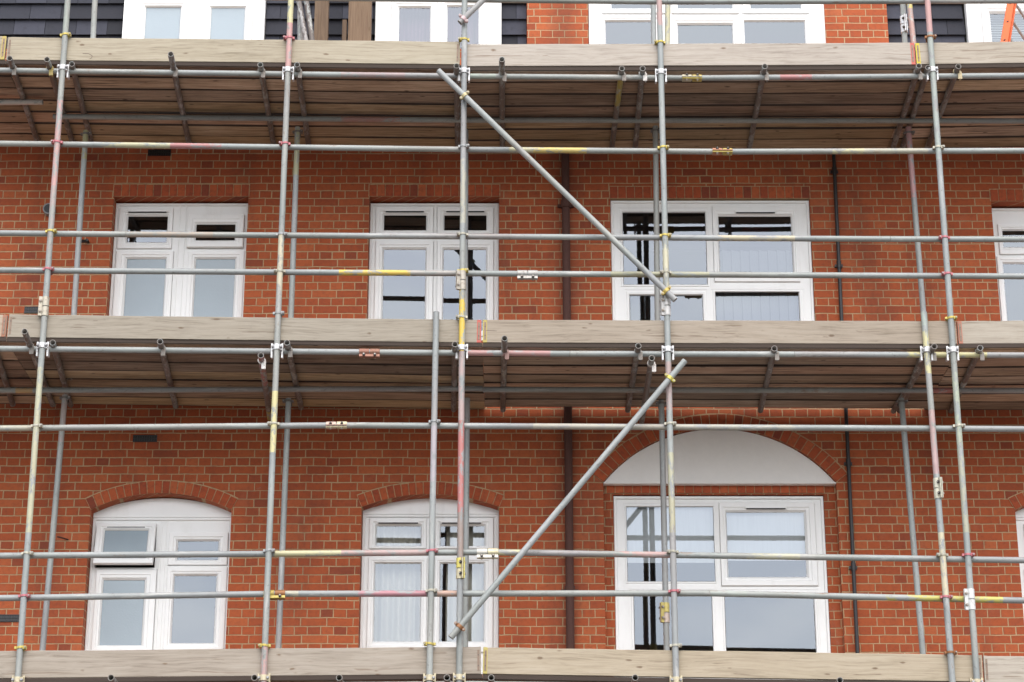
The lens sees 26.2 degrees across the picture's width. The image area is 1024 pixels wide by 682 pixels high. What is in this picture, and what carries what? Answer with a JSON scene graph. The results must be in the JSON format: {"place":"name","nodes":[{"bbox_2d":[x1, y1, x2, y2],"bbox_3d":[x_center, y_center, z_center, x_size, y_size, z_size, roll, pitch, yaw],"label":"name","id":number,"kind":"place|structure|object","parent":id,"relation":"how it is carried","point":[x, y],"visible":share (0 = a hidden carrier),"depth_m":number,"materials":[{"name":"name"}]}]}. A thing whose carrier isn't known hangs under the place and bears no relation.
{"place":"outdoors","nodes":[
{"label":"outdoors","id":0,"kind":"place"},
{"bbox_2d":[0,0,1023,681],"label":"brick apartment building","id":1,"kind":"structure","parent":0,"point":[206,490],"depth_m":20.14,"materials":[{"name":"red brick"}]},
{"bbox_2d":[84,498,230,649],"bbox_3d":[-3.108,2.162,19.379,1.299,1.613,0.181,0,-20,0],"label":"window","id":2,"kind":"structure","parent":1,"relation":"in","point":[115,624],"depth_m":19.43,"materials":[{"name":"white plastic"}]},
{"bbox_2d":[109,203,247,316],"bbox_3d":[-3.086,-0.638,20.424,1.248,1.370,0.112,0,-20,0],"label":"window","id":3,"kind":"structure","parent":1,"relation":"in","point":[130,294],"depth_m":20.44,"materials":[{"name":"white plastic"}]},
{"bbox_2d":[124,0,265,39],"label":"window","id":4,"kind":"structure","parent":1,"relation":"in","point":[145,19],"depth_m":21.20,"materials":[{"name":"white plastic"}]},
{"bbox_2d":[374,527,426,640],"bbox_3d":[-1.019,2.196,19.558,0.578,1.308,0.040,0,-20,0],"label":"curtain","id":5,"kind":"object","parent":1,"relation":"hanging from","point":[396,618],"visible":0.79,"depth_m":19.54,"materials":[{"name":"fabric"}]},
{"bbox_2d":[360,499,498,673],"bbox_3d":[-0.723,2.150,19.389,1.271,1.642,0.170,0,-20,0],"label":"window","id":6,"kind":"structure","parent":1,"relation":"in","point":[414,512],"depth_m":19.47,"materials":[{"name":"white plastic"}]},
{"bbox_2d":[368,203,498,339],"bbox_3d":[-0.724,-0.627,20.389,1.262,1.414,0.170,0,-20,0],"label":"window","id":7,"kind":"structure","parent":1,"relation":"in","point":[434,213],"depth_m":20.49,"materials":[{"name":"white plastic"}]},
{"bbox_2d":[375,2,501,43],"bbox_3d":[-0.709,-3.640,21.422,1.214,2.354,0.090,0,-20,0],"label":"window","id":8,"kind":"structure","parent":1,"relation":"in","point":[387,13],"depth_m":21.19,"materials":[{"name":"white plastic"}]},
{"bbox_2d":[445,527,483,640],"bbox_3d":[-0.377,2.196,19.558,0.422,1.308,0.040,0,-20,0],"label":"curtain","id":9,"kind":"object","parent":1,"relation":"hanging from","point":[476,620],"visible":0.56,"depth_m":19.56,"materials":[{"name":"fabric"}]},
{"bbox_2d":[626,507,714,562],"bbox_3d":[1.403,1.663,19.598,0.831,0.642,0.006,0,-20,0],"label":"roller blind","id":10,"kind":"object","parent":1,"relation":"attached to","point":[694,529],"visible":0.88,"depth_m":19.59,"materials":[{"name":"fabric"}]},
{"bbox_2d":[588,4,825,43],"bbox_3d":[1.874,-3.640,21.422,2.272,2.354,0.090,0,-20,0],"label":"window","id":11,"kind":"structure","parent":1,"relation":"in","point":[812,15],"depth_m":21.19,"materials":[{"name":"white plastic"}]},
{"bbox_2d":[610,201,814,320],"bbox_3d":[1.844,-0.610,20.317,1.851,1.468,0.105,0,-20,0],"label":"window","id":12,"kind":"structure","parent":1,"relation":"in","point":[798,211],"depth_m":20.34,"materials":[{"name":"white plastic"}]},
{"bbox_2d":[613,496,830,679],"bbox_3d":[1.839,2.171,19.339,1.928,1.677,0.170,0,-20,0],"label":"window","id":13,"kind":"structure","parent":1,"relation":"in","point":[812,507],"depth_m":19.40,"materials":[{"name":"white plastic"}]},
{"bbox_2d":[715,250,798,320],"bbox_3d":[2.295,-0.369,20.335,0.848,1.002,0.026,0,-20,0],"label":"vertical blind","id":14,"kind":"object","parent":1,"relation":"attached to","point":[736,303],"visible":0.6,"depth_m":20.35,"materials":[{"name":"fabric"}]},
{"bbox_2d":[726,513,805,560],"bbox_3d":[2.261,1.654,19.602,0.798,0.623,0.006,0,-20,0],"label":"roller blind","id":15,"kind":"object","parent":1,"relation":"attached to","point":[765,533],"visible":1,"depth_m":19.58,"materials":[{"name":"fabric"}]},
{"bbox_2d":[992,208,1023,320],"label":"window","id":16,"kind":"structure","parent":1,"relation":"in","point":[1004,219],"depth_m":20.49,"materials":[{"name":"white plastic"}]},
{"bbox_3d":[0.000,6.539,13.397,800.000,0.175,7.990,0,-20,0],"label":"pavement","id":17,"kind":"structure","parent":0,"visible":0},
{"bbox_2d":[11,0,70,681],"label":"scaffold standard","id":18,"kind":"object","parent":17,"relation":"on","point":[42,345],"visible":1,"depth_m":18.21,"materials":[{"name":"metal"}]},
{"bbox_2d":[0,590,285,600],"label":"guard rail","id":19,"kind":"object","parent":18,"relation":"attached to","point":[277,595],"visible":1,"depth_m":17.52,"materials":[{"name":"metal"}]},
{"bbox_2d":[0,421,346,431],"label":"guard rail","id":20,"kind":"object","parent":18,"relation":"attached to","point":[213,426],"visible":1,"depth_m":18.01,"materials":[{"name":"metal"}]},
{"bbox_2d":[0,346,379,358],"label":"ledger","id":21,"kind":"object","parent":18,"relation":"attached to","point":[363,353],"visible":1,"depth_m":18.23,"materials":[{"name":"metal"}]},
{"bbox_2d":[157,339,177,408],"bbox_3d":[-2.953,0.320,18.922,0.072,0.115,1.708,1,-20,-4],"label":"transom","id":22,"kind":"object","parent":21,"relation":"on","point":[164,360],"visible":1,"depth_m":18.76,"materials":[{"name":"metal"}]},
{"bbox_2d":[42,396,484,408],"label":"scaffold board","id":23,"kind":"object","parent":22,"relation":"on","point":[257,402],"visible":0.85,"depth_m":19.69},
{"bbox_2d":[0,68,456,78],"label":"ledger","id":24,"kind":"object","parent":18,"relation":"attached to","point":[234,73],"visible":1,"depth_m":19.11,"materials":[{"name":"metal"}]},
{"bbox_2d":[7,56,39,140],"bbox_3d":[-4.379,-2.115,19.788,0.072,0.115,1.745,1,-20,-3],"label":"transom","id":25,"kind":"object","parent":24,"relation":"on","point":[12,66],"visible":0.77,"depth_m":19.62,"materials":[{"name":"metal"}]},
{"bbox_2d":[6,60,460,79],"bbox_3d":[-2.422,-2.367,19.243,3.960,0.041,0.226,1,-20,0],"label":"scaffold board","id":26,"kind":"object","parent":25,"relation":"on","point":[313,67],"visible":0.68,"depth_m":19.15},
{"bbox_2d":[6,37,459,64],"bbox_3d":[-2.427,-2.526,19.193,3.949,0.223,0.043,1,-20,0],"label":"toe board","id":27,"kind":"object","parent":26,"relation":"on","point":[274,51],"visible":0.98,"depth_m":19.18,"materials":[{"name":"wood"}]},
{"bbox_2d":[28,100,460,115],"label":"scaffold board","id":28,"kind":"object","parent":25,"relation":"on","point":[278,107],"visible":0.8,"depth_m":19.90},
{"bbox_2d":[69,61,93,141],"bbox_3d":[-3.874,-2.119,19.839,0.051,0.051,1.652,1,-20,-4],"label":"transom","id":29,"kind":"object","parent":24,"relation":"on","point":[79,94],"visible":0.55,"depth_m":19.64,"materials":[{"name":"metal"}]},
{"bbox_2d":[34,122,460,137],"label":"scaffold board","id":30,"kind":"object","parent":29,"relation":"on","point":[213,130],"visible":0.78,"depth_m":20.34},
{"bbox_2d":[168,51,191,142],"bbox_3d":[-2.969,-2.119,19.731,0.072,0.115,1.854,1,-20,-3],"label":"transom","id":31,"kind":"object","parent":24,"relation":"on","point":[173,67],"visible":0.79,"depth_m":19.56,"materials":[{"name":"metal"}]},
{"bbox_2d":[30,111,460,126],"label":"scaffold board","id":32,"kind":"object","parent":31,"relation":"on","point":[43,116],"visible":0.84,"depth_m":20.16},
{"bbox_2d":[294,62,310,144],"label":"transom","id":33,"kind":"object","parent":24,"relation":"on","point":[298,69],"visible":0.81,"depth_m":19.65,"materials":[{"name":"metal"}]},
{"bbox_2d":[53,114,460,122],"bbox_3d":[-2.298,-2.019,19.963,3.729,0.050,0.050,1,-20,0],"label":"ledger","id":34,"kind":"object","parent":33,"relation":"attached to","point":[260,118],"visible":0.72,"depth_m":19.94,"materials":[{"name":"metal"}]},
{"bbox_2d":[0,141,460,151],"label":"guard rail","id":35,"kind":"object","parent":18,"relation":"attached to","point":[233,146],"visible":1,"depth_m":18.87,"materials":[{"name":"metal"}]},
{"bbox_2d":[0,548,497,558],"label":"guard rail","id":36,"kind":"object","parent":18,"relation":"attached to","point":[486,553],"visible":1,"depth_m":17.64,"materials":[{"name":"metal"}]},
{"bbox_2d":[0,267,537,279],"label":"guard rail","id":37,"kind":"object","parent":18,"relation":"attached to","point":[526,274],"visible":1,"depth_m":18.47,"materials":[{"name":"metal"}]},
{"bbox_2d":[39,394,70,649],"bbox_3d":[-3.932,4.023,17.843,0.098,7.548,0.113,1,-20,0],"label":"scaffolding pole","id":38,"kind":"object","parent":17,"relation":"on","point":[65,398],"visible":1,"depth_m":18.71,"materials":[{"name":"metal"}]},
{"bbox_2d":[0,386,482,392],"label":"ledger","id":39,"kind":"object","parent":38,"relation":"on","point":[232,389],"visible":0.84,"depth_m":19.05,"materials":[{"name":"metal"}]},
{"bbox_2d":[258,0,294,681],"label":"scaffold standard","id":40,"kind":"object","parent":17,"relation":"on","point":[278,313],"visible":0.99,"depth_m":18.20,"materials":[{"name":"metal"}]},
{"bbox_2d":[423,311,440,681],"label":"scaffold standard","id":41,"kind":"object","parent":17,"relation":"on","point":[432,550],"visible":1,"depth_m":17.71,"materials":[{"name":"metal"}]},
{"bbox_2d":[453,0,469,681],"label":"scaffold standard","id":42,"kind":"object","parent":17,"relation":"on","point":[462,270],"visible":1,"depth_m":18.20,"materials":[{"name":"metal"}]},
{"bbox_2d":[391,681,463,681],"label":"ledger","id":43,"kind":"object","parent":42,"relation":"attached to","point":[416,681],"visible":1,"depth_m":17.30,"materials":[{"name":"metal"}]},
{"bbox_2d":[444,674,450,681],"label":"transom","id":44,"kind":"object","parent":43,"relation":"attached to","point":[446,677],"visible":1,"depth_m":17.13,"materials":[{"name":"metal"}]},
{"bbox_2d":[0,674,482,681],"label":"scaffold board","id":45,"kind":"object","parent":44,"relation":"on","point":[372,678],"visible":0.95,"depth_m":17.30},
{"bbox_2d":[0,647,480,678],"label":"toe board","id":46,"kind":"object","parent":45,"relation":"on","point":[224,662],"visible":1,"depth_m":17.34,"materials":[{"name":"wood"}]},
{"bbox_2d":[380,349,569,356],"bbox_3d":[-0.347,0.100,18.248,1.652,0.050,0.050,0,-20,0],"label":"ledger","id":47,"kind":"object","parent":42,"relation":"attached to","point":[412,352],"visible":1,"depth_m":18.23,"materials":[{"name":"metal"}]},
{"bbox_2d":[7,337,482,349],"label":"scaffold board","id":48,"kind":"object","parent":47,"relation":"on","point":[88,342],"visible":0.49,"depth_m":18.26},
{"bbox_2d":[7,314,481,342],"bbox_3d":[-2.223,-0.099,18.309,3.936,0.207,0.045,1,-20,0],"label":"toe board","id":49,"kind":"object","parent":48,"relation":"on","point":[228,328],"visible":0.99,"depth_m":18.29,"materials":[{"name":"wood"}]},
{"bbox_2d":[451,341,458,411],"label":"transom","id":50,"kind":"object","parent":47,"relation":"on","point":[454,349],"visible":1,"depth_m":18.79,"materials":[{"name":"metal"}]},
{"bbox_2d":[14,352,482,364],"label":"scaffold board","id":51,"kind":"object","parent":50,"relation":"on","point":[253,358],"visible":0.59,"depth_m":18.58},
{"bbox_2d":[19,360,483,374],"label":"scaffold board","id":52,"kind":"object","parent":50,"relation":"on","point":[283,367],"visible":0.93,"depth_m":18.79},
{"bbox_2d":[25,369,483,383],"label":"scaffold board","id":53,"kind":"object","parent":50,"relation":"on","point":[327,377],"visible":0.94,"depth_m":19.02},
{"bbox_2d":[30,378,483,391],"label":"scaffold board","id":54,"kind":"object","parent":50,"relation":"on","point":[53,382],"visible":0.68,"depth_m":19.20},
{"bbox_2d":[42,392,483,400],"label":"scaffold board","id":55,"kind":"object","parent":50,"relation":"on","point":[472,396],"visible":0.51,"depth_m":19.49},
{"bbox_2d":[500,335,508,411],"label":"transom","id":56,"kind":"object","parent":47,"relation":"on","point":[504,349],"visible":1,"depth_m":18.65,"materials":[{"name":"metal"}]},
{"bbox_2d":[485,398,927,407],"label":"scaffold board","id":57,"kind":"object","parent":56,"relation":"on","point":[769,403],"visible":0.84,"depth_m":19.61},
{"bbox_2d":[483,343,958,351],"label":"scaffold board","id":58,"kind":"object","parent":56,"relation":"on","point":[710,347],"visible":0.52,"depth_m":18.25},
{"bbox_2d":[483,320,956,343],"bbox_3d":[1.725,-0.071,18.300,3.935,0.206,0.043,0,-20,0],"label":"toe board","id":59,"kind":"object","parent":58,"relation":"on","point":[716,332],"visible":1,"depth_m":18.28,"materials":[{"name":"wood"}]},
{"bbox_2d":[466,681,526,681],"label":"ledger","id":60,"kind":"object","parent":42,"relation":"attached to","point":[497,681],"visible":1,"depth_m":17.30,"materials":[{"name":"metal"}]},
{"bbox_2d":[483,674,940,681],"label":"scaffold board","id":61,"kind":"object","parent":60,"relation":"on","point":[536,678],"visible":0.98,"depth_m":17.29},
{"bbox_2d":[483,647,982,681],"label":"toe board","id":62,"kind":"object","parent":61,"relation":"on","point":[728,664],"visible":0.98,"depth_m":17.33,"materials":[{"name":"wood"}]},
{"bbox_2d":[654,0,682,681],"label":"scaffold standard","id":63,"kind":"object","parent":17,"relation":"on","point":[665,272],"visible":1,"depth_m":18.20,"materials":[{"name":"metal"}]},
{"bbox_2d":[285,590,709,596],"bbox_3d":[-0.155,2.014,17.552,3.461,0.050,0.050,0,-20,0],"label":"guard rail","id":64,"kind":"object","parent":63,"relation":"attached to","point":[530,593],"visible":1,"depth_m":17.53,"materials":[{"name":"metal"}]},
{"bbox_2d":[126,231,889,241],"bbox_3d":[-0.035,-0.881,18.605,6.454,0.050,0.050,0,-20,0],"label":"guard rail","id":65,"kind":"object","parent":63,"relation":"attached to","point":[509,236],"visible":1,"depth_m":18.59,"materials":[{"name":"metal"}]},
{"bbox_2d":[436,68,676,301],"bbox_3d":[0.360,-1.328,18.680,0.106,2.914,0.126,-41,-15,-14],"label":"brace","id":66,"kind":"object","parent":63,"relation":"attached to","point":[576,204],"visible":1,"depth_m":18.62,"materials":[{"name":"metal"}]},
{"bbox_2d":[448,359,686,639],"bbox_3d":[0.469,1.258,17.739,0.104,2.996,0.126,38,-16,13],"label":"brace","id":67,"kind":"object","parent":63,"relation":"attached to","point":[511,565],"visible":1,"depth_m":17.68,"materials":[{"name":"metal"}]},
{"bbox_2d":[467,73,701,81],"bbox_3d":[0.585,-2.291,19.103,2.123,0.073,0.090,0,-20,0],"label":"ledger","id":68,"kind":"object","parent":63,"relation":"attached to","point":[687,77],"visible":1,"depth_m":19.10,"materials":[{"name":"metal"}]},
{"bbox_2d":[453,63,460,152],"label":"transom","id":69,"kind":"object","parent":68,"relation":"on","point":[457,108],"visible":0.85,"depth_m":19.70,"materials":[{"name":"metal"}]},
{"bbox_2d":[12,76,460,91],"bbox_3d":[-2.423,-2.286,19.467,3.960,0.041,0.228,1,-20,0],"label":"scaffold board","id":70,"kind":"object","parent":69,"relation":"on","point":[118,82],"visible":0.62,"depth_m":19.45,"materials":[{"name":"wood"}]},
{"bbox_2d":[23,88,460,103],"bbox_3d":[-2.422,-2.206,19.692,3.960,0.043,0.229,1,-20,0],"label":"scaffold board","id":71,"kind":"object","parent":69,"relation":"on","point":[252,96],"visible":0.81,"depth_m":19.68,"materials":[{"name":"wood"}]},
{"bbox_2d":[39,134,460,145],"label":"scaffold board","id":72,"kind":"object","parent":69,"relation":"on","point":[410,141],"visible":0.53,"depth_m":20.54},
{"bbox_2d":[498,57,506,146],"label":"transom","id":73,"kind":"object","parent":68,"relation":"on","point":[502,82],"visible":0.85,"depth_m":19.46,"materials":[{"name":"metal"}]},
{"bbox_2d":[467,116,898,128],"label":"scaffold board","id":74,"kind":"object","parent":73,"relation":"on","point":[625,125],"visible":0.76,"depth_m":20.16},
{"bbox_2d":[609,66,625,147],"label":"transom","id":75,"kind":"object","parent":68,"relation":"on","point":[617,106],"visible":0.79,"depth_m":19.65,"materials":[{"name":"metal"}]},
{"bbox_2d":[468,139,889,148],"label":"scaffold board","id":76,"kind":"object","parent":75,"relation":"on","point":[795,143],"visible":0.52,"depth_m":20.54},
{"bbox_2d":[467,93,906,105],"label":"scaffold board","id":77,"kind":"object","parent":75,"relation":"on","point":[675,99],"visible":0.81,"depth_m":19.67,"materials":[{"name":"wood"}]},
{"bbox_2d":[633,66,646,147],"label":"transom","id":78,"kind":"object","parent":68,"relation":"on","point":[639,107],"visible":0.89,"depth_m":19.66,"materials":[{"name":"metal"}]},
{"bbox_2d":[468,127,894,139],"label":"scaffold board","id":79,"kind":"object","parent":78,"relation":"on","point":[703,133],"visible":0.81,"depth_m":20.33,"materials":[{"name":"wood"}]},
{"bbox_2d":[467,65,915,81],"bbox_3d":[1.542,-2.333,19.232,3.956,0.045,0.224,0,-20,0],"label":"scaffold board","id":80,"kind":"object","parent":68,"relation":"on","point":[871,69],"visible":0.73,"depth_m":19.14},
{"bbox_2d":[467,43,915,66],"bbox_3d":[1.536,-2.491,19.180,3.945,0.216,0.042,0,-20,0],"label":"toe board","id":81,"kind":"object","parent":80,"relation":"on","point":[689,55],"visible":1,"depth_m":19.16,"materials":[{"name":"wood"}]},
{"bbox_2d":[466,147,732,154],"bbox_3d":[0.738,-1.633,18.864,2.299,0.072,0.090,1,-20,0],"label":"guard rail","id":82,"kind":"object","parent":63,"relation":"attached to","point":[721,151],"visible":1,"depth_m":18.86,"materials":[{"name":"metal"}]},
{"bbox_2d":[570,351,794,356],"bbox_3d":[1.410,0.108,18.245,1.860,0.052,0.050,0,-20,0],"label":"ledger","id":83,"kind":"object","parent":63,"relation":"attached to","point":[681,353],"visible":1,"depth_m":18.22,"materials":[{"name":"metal"}]},
{"bbox_2d":[758,346,778,412],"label":"transom","id":84,"kind":"object","parent":83,"relation":"on","point":[770,365],"visible":1,"depth_m":18.76,"materials":[{"name":"metal"}]},
{"bbox_2d":[484,374,942,382],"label":"scaffold board","id":85,"kind":"object","parent":84,"relation":"on","point":[691,378],"visible":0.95,"depth_m":18.96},
{"bbox_2d":[483,365,947,374],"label":"scaffold board","id":86,"kind":"object","parent":84,"relation":"on","point":[732,369],"visible":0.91,"depth_m":18.75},
{"bbox_2d":[483,387,1023,392],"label":"ledger","id":87,"kind":"object","parent":84,"relation":"attached to","point":[741,390],"visible":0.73,"depth_m":19.05,"materials":[{"name":"metal"}]},
{"bbox_2d":[347,422,1023,431],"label":"guard rail","id":88,"kind":"object","parent":63,"relation":"attached to","point":[572,426],"visible":1,"depth_m":18.01,"materials":[{"name":"metal"}]},
{"bbox_2d":[498,549,1023,562],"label":"guard rail","id":89,"kind":"object","parent":63,"relation":"attached to","point":[717,555],"visible":1,"depth_m":17.64,"materials":[{"name":"metal"}]},
{"bbox_2d":[538,271,1023,278],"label":"guard rail","id":90,"kind":"object","parent":63,"relation":"attached to","point":[782,275],"visible":1,"depth_m":18.46,"materials":[{"name":"metal"}]},
{"bbox_2d":[919,311,957,681],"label":"scaffold standard","id":91,"kind":"object","parent":17,"relation":"on","point":[945,596],"visible":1,"depth_m":17.73,"materials":[{"name":"metal"}]},
{"bbox_2d":[710,590,1023,603],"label":"guard rail","id":92,"kind":"object","parent":91,"relation":"attached to","point":[848,596],"visible":1,"depth_m":17.52,"materials":[{"name":"metal"}]},
{"bbox_2d":[924,0,982,681],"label":"scaffold standard","id":93,"kind":"object","parent":17,"relation":"on","point":[952,350],"visible":1,"depth_m":18.19,"materials":[{"name":"metal"}]},
{"bbox_2d":[702,73,1023,80],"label":"ledger","id":94,"kind":"object","parent":93,"relation":"attached to","point":[858,76],"visible":1,"depth_m":19.10,"materials":[{"name":"metal"}]},
{"bbox_2d":[746,64,768,148],"bbox_3d":[2.206,-2.058,19.793,0.074,0.115,1.692,0,-20,1],"label":"transom","id":95,"kind":"object","parent":94,"relation":"on","point":[763,71],"visible":0.95,"depth_m":19.64,"materials":[{"name":"metal"}]},
{"bbox_2d":[467,104,902,116],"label":"scaffold board","id":96,"kind":"object","parent":95,"relation":"on","point":[734,110],"visible":0.8,"depth_m":19.89,"materials":[{"name":"wood"}]},
{"bbox_2d":[467,80,910,93],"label":"scaffold board","id":97,"kind":"object","parent":95,"relation":"on","point":[900,86],"visible":0.61,"depth_m":19.44,"materials":[{"name":"wood"}]},
{"bbox_2d":[890,63,922,147],"bbox_3d":[3.546,-2.065,19.798,0.074,0.115,1.687,-1,-20,2],"label":"transom","id":98,"kind":"object","parent":94,"relation":"on","point":[917,70],"visible":0.88,"depth_m":19.63,"materials":[{"name":"metal"}]},
{"bbox_2d":[467,117,1023,123],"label":"ledger","id":99,"kind":"object","parent":98,"relation":"attached to","point":[785,120],"visible":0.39,"depth_m":19.93,"materials":[{"name":"metal"}]},
{"bbox_2d":[918,63,1023,79],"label":"scaffold board","id":100,"kind":"object","parent":98,"relation":"on","point":[991,68],"visible":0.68,"depth_m":19.14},
{"bbox_2d":[914,41,1023,64],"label":"toe board","id":101,"kind":"object","parent":100,"relation":"on","point":[980,53],"visible":1,"depth_m":19.17,"materials":[{"name":"wood"}]},
{"bbox_2d":[732,148,1023,154],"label":"guard rail","id":102,"kind":"object","parent":93,"relation":"attached to","point":[884,151],"visible":1,"depth_m":18.86,"materials":[{"name":"metal"}]},
{"bbox_2d":[794,351,1023,357],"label":"ledger","id":103,"kind":"object","parent":93,"relation":"attached to","point":[835,354],"visible":1,"depth_m":18.22,"materials":[{"name":"metal"}]},
{"bbox_2d":[891,344,936,413],"bbox_3d":[3.450,0.361,18.903,0.072,0.115,1.712,1,-20,-2],"label":"transom","id":104,"kind":"object","parent":103,"relation":"on","point":[933,348],"visible":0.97,"depth_m":18.75,"materials":[{"name":"metal"}]},
{"bbox_2d":[484,392,933,399],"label":"scaffold board","id":105,"kind":"object","parent":104,"relation":"on","point":[844,396],"visible":0.42,"depth_m":19.43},
{"bbox_2d":[484,382,938,386],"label":"scaffold board","id":106,"kind":"object","parent":104,"relation":"on","point":[508,384],"visible":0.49,"depth_m":19.14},
{"bbox_2d":[483,356,950,365],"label":"scaffold board","id":107,"kind":"object","parent":104,"relation":"on","point":[512,360],"visible":0.49,"depth_m":18.57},
{"bbox_2d":[948,345,984,412],"bbox_3d":[3.902,0.366,18.925,0.075,0.116,1.666,-1,-20,2],"label":"transom","id":108,"kind":"object","parent":103,"relation":"on","point":[969,370],"visible":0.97,"depth_m":18.64,"materials":[{"name":"metal"}]},
{"bbox_2d":[959,343,1023,351],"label":"scaffold board","id":109,"kind":"object","parent":108,"relation":"on","point":[1011,347],"visible":0.49,"depth_m":18.25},
{"bbox_2d":[956,321,1023,344],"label":"toe board","id":110,"kind":"object","parent":109,"relation":"on","point":[985,332],"visible":1,"depth_m":18.28,"materials":[{"name":"wood"}]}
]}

